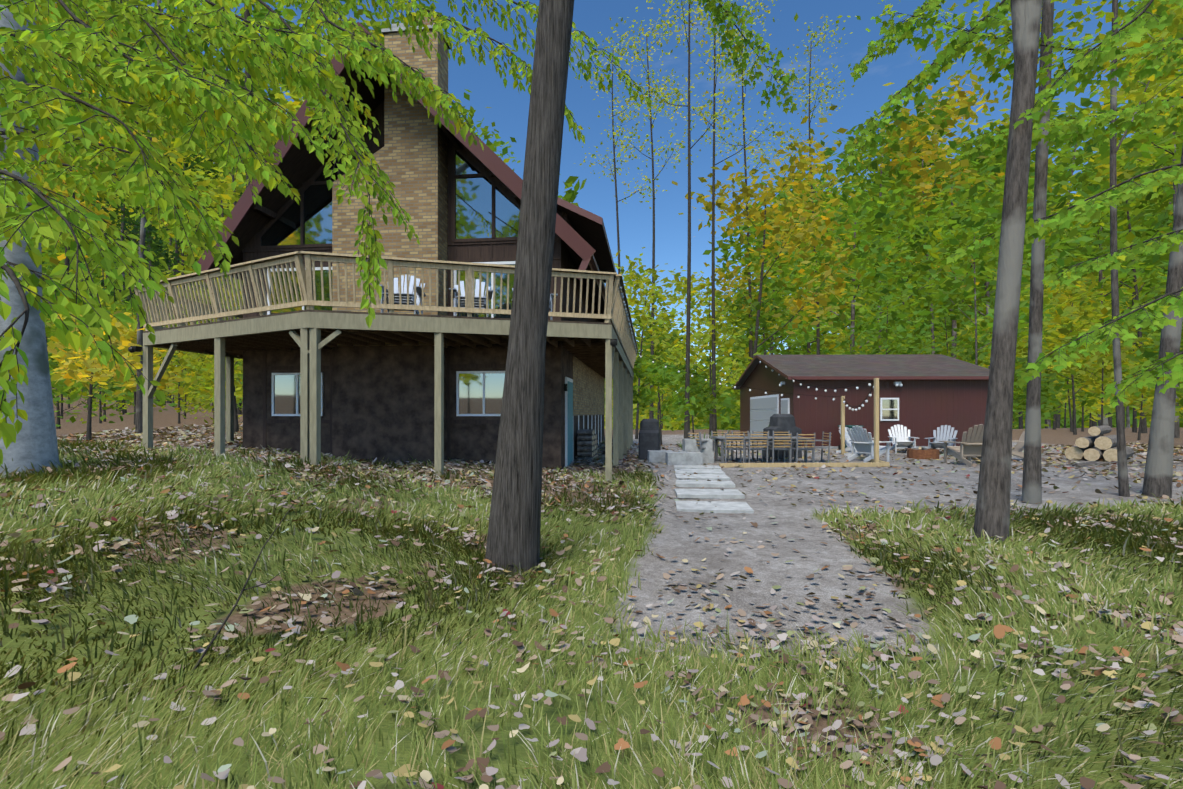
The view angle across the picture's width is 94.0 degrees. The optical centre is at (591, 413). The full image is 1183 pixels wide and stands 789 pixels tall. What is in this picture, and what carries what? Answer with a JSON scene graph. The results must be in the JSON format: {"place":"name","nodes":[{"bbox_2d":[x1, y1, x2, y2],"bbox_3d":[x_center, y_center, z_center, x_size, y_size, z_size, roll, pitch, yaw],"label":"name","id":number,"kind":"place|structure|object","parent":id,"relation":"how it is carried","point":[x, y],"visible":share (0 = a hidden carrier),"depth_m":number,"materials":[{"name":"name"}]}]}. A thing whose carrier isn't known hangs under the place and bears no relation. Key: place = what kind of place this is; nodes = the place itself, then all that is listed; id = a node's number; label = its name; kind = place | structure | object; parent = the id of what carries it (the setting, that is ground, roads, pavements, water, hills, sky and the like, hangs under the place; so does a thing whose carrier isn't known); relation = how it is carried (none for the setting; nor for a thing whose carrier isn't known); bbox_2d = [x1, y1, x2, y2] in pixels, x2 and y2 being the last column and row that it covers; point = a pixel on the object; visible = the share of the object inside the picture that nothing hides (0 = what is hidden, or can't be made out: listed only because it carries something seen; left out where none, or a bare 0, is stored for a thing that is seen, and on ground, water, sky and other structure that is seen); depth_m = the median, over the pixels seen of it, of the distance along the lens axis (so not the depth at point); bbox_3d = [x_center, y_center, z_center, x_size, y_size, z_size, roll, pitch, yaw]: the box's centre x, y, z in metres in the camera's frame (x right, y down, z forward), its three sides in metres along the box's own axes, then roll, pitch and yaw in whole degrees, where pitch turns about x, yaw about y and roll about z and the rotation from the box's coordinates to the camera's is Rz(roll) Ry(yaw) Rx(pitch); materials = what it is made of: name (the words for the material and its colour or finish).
{"place":"outdoors","nodes":[
{"label":"outdoors","id":0,"kind":"place"},
{"bbox_2d":[0,386,1182,788],"bbox_3d":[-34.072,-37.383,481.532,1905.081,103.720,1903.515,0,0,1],"label":"terrain","id":1,"kind":"structure","parent":0,"point":[680,542],"depth_m":4.26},
{"bbox_2d":[0,0,59,478],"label":"beech trunks","id":2,"kind":"object","parent":1,"relation":"on","point":[35,445],"visible":0.22,"depth_m":7.04,"materials":[{"name":"grey plant"}]},
{"bbox_2d":[128,16,637,481],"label":"house","id":3,"kind":"structure","parent":1,"relation":"on","point":[416,369],"depth_m":13.02,"materials":[{"name":"paint"}]},
{"bbox_2d":[485,0,573,575],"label":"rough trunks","id":4,"kind":"object","parent":1,"relation":"on","point":[513,535],"visible":0.81,"depth_m":5.27,"materials":[{"name":"grey plant"}]},
{"bbox_2d":[0,435,1182,788],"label":"grass","id":5,"kind":"structure","parent":1,"relation":"on","point":[728,665],"depth_m":3.54,"materials":[{"name":"green plant"}]},
{"bbox_2d":[0,0,1182,465],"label":"leaves","id":6,"kind":"object","parent":1,"relation":"on","point":[134,84],"visible":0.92,"depth_m":5.33,"materials":[{"name":"green plant"}]},
{"bbox_2d":[0,421,1182,788],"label":"fallen leaves","id":7,"kind":"object","parent":1,"relation":"on","point":[202,433],"visible":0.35,"depth_m":4.08,"materials":[{"name":"brown plant"}]},
{"bbox_2d":[0,0,1182,674],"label":"branches","id":8,"kind":"object","parent":1,"relation":"on","point":[754,346],"visible":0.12,"depth_m":6.97,"materials":[{"name":"brown plant"}]},
{"bbox_2d":[36,0,1182,430],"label":"leaves","id":9,"kind":"object","parent":1,"relation":"on","point":[882,256],"visible":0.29,"depth_m":32.89,"materials":[{"name":"green plant"}]},
{"bbox_2d":[101,0,1182,543],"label":"tree trunks","id":10,"kind":"object","parent":1,"relation":"on","point":[993,492],"visible":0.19,"depth_m":9.55,"materials":[{"name":"grey plant"}]},
{"bbox_2d":[733,354,989,448],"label":"garage","id":11,"kind":"structure","parent":1,"relation":"on","point":[922,397],"depth_m":22.43,"materials":[{"name":"painted siding"},{"name":"roof shingles"},{"name":"glass"}]},
{"bbox_2d":[638,353,1182,512],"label":"patio furnishings","id":12,"kind":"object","parent":1,"relation":"on","point":[782,437],"visible":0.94,"depth_m":16.30,"materials":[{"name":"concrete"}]},
{"bbox_2d":[36,0,1179,392],"label":"sky","id":13,"kind":"structure","parent":0,"point":[509,110],"materials":[{"name":"blue"}]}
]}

